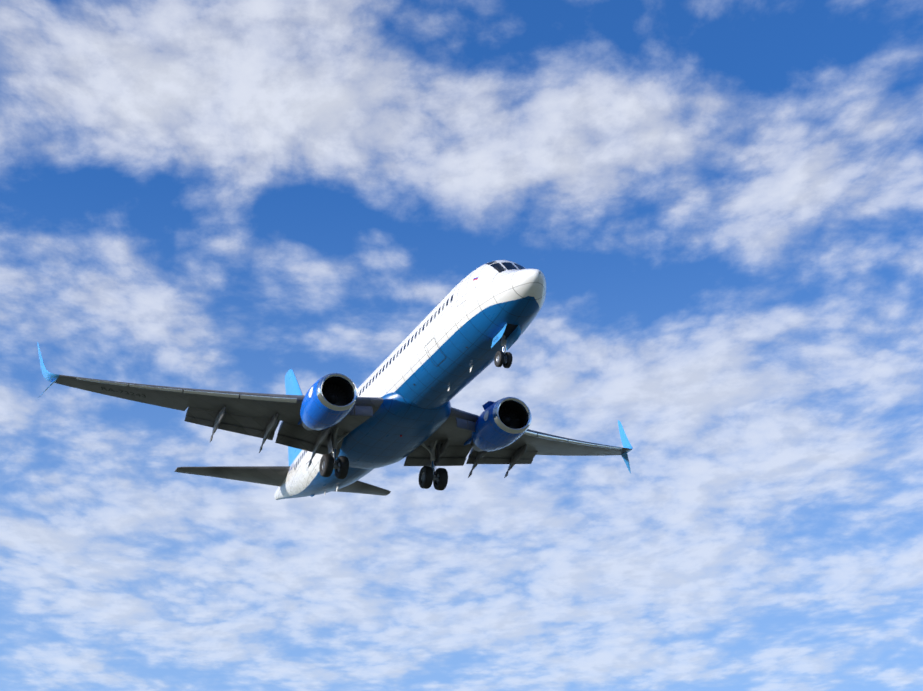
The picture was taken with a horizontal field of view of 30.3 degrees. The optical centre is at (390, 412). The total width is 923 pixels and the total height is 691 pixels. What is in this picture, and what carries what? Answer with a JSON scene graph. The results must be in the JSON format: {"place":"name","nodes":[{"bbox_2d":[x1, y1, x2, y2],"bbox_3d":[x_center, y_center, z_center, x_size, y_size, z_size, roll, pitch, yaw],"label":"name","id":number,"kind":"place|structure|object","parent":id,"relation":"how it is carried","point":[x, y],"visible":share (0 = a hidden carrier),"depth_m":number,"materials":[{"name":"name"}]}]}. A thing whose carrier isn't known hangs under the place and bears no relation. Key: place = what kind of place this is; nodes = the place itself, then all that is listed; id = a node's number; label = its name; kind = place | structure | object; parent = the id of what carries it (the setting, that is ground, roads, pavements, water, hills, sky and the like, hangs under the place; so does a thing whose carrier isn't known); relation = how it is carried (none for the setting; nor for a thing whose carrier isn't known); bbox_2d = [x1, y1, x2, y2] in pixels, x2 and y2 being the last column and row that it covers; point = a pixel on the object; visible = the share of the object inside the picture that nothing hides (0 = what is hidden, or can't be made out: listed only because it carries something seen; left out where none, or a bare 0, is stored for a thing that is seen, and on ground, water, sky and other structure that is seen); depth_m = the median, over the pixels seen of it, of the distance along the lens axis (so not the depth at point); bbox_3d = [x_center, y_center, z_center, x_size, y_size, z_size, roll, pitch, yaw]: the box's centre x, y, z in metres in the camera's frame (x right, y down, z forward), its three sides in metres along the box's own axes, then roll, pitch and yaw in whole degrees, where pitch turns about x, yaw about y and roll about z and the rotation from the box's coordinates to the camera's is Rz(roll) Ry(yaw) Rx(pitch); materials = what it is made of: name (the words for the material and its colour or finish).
{"place":"outdoors","nodes":[
{"label":"outdoors","id":0,"kind":"place"},
{"bbox_2d":[274,260,545,499],"bbox_3d":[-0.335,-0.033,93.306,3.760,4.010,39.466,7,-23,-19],"label":"fuselage","id":1,"kind":"object","parent":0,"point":[489,308],"visible":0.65,"depth_m":82.09,"materials":[{"name":"white paint"}]},
{"bbox_2d":[174,369,390,495],"bbox_3d":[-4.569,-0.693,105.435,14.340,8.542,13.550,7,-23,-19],"label":"tail surfaces","id":2,"kind":"object","parent":1,"relation":"attached to","point":[272,475],"visible":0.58,"depth_m":107.28,"materials":[{"name":"blue paint"}]},
{"bbox_2d":[56,375,628,477],"bbox_3d":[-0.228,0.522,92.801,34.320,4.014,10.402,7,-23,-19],"label":"airplane wings","id":3,"kind":"object","parent":1,"relation":"attached to","point":[261,415],"visible":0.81,"depth_m":91.95},
{"bbox_2d":[101,387,145,396],"bbox_3d":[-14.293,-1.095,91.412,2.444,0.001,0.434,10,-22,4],"label":"registration lettering","id":4,"kind":"object","parent":3,"relation":"on","point":[122,391],"visible":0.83,"depth_m":91.38},
{"bbox_2d":[298,373,357,429],"bbox_3d":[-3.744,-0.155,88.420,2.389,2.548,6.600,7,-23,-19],"label":"engine","id":5,"kind":"object","parent":3,"relation":"attached to","point":[329,400],"visible":0.98,"depth_m":86.16,"materials":[{"name":"blue paint"}]},
{"bbox_2d":[319,428,349,478],"bbox_3d":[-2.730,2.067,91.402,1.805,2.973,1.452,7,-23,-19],"label":"gear","id":6,"kind":"object","parent":3,"relation":"attached to","point":[329,463],"visible":0.96,"depth_m":91.01,"materials":[{"name":"rubber"}]},
{"bbox_2d":[37,342,632,473],"bbox_3d":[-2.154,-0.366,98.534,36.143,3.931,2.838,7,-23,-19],"label":"winglets","id":7,"kind":"object","parent":3,"relation":"attached to","point":[50,377],"visible":0.92,"depth_m":102.99,"materials":[{"name":"blue paint"}]},
{"bbox_2d":[419,440,447,489],"bbox_3d":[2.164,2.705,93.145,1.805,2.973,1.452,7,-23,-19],"label":"main landing gear","id":8,"kind":"object","parent":3,"relation":"hanging from","point":[428,476],"visible":0.96,"depth_m":92.92,"materials":[{"name":"rubber"}]},
{"bbox_2d":[464,397,531,451],"bbox_3d":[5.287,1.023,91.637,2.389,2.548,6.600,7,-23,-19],"label":"engine","id":9,"kind":"object","parent":3,"relation":"attached to","point":[503,423],"visible":1,"depth_m":89.41,"materials":[{"name":"blue paint"}]},
{"bbox_2d":[290,261,524,485],"bbox_3d":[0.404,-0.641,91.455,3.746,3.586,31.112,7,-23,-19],"label":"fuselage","id":10,"kind":"structure","parent":1,"relation":"attached to","point":[498,267],"depth_m":82.91,"materials":[{"name":"black glass"}]},
{"bbox_2d":[491,324,520,367],"bbox_3d":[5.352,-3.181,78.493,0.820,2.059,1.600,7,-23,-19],"label":"nose landing gear","id":11,"kind":"object","parent":1,"relation":"attached to","point":[503,358],"visible":0.98,"depth_m":78.52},
{"bbox_2d":[310,323,517,496],"bbox_3d":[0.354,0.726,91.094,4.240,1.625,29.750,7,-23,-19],"label":"fuselage belly","id":12,"kind":"object","parent":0,"point":[395,427],"visible":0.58,"depth_m":90.16,"materials":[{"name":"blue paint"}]},
{"bbox_2d":[0,0,922,690],"label":"sky","id":13,"kind":"structure","parent":0,"point":[718,204],"materials":[{"name":"blue"}]}
]}

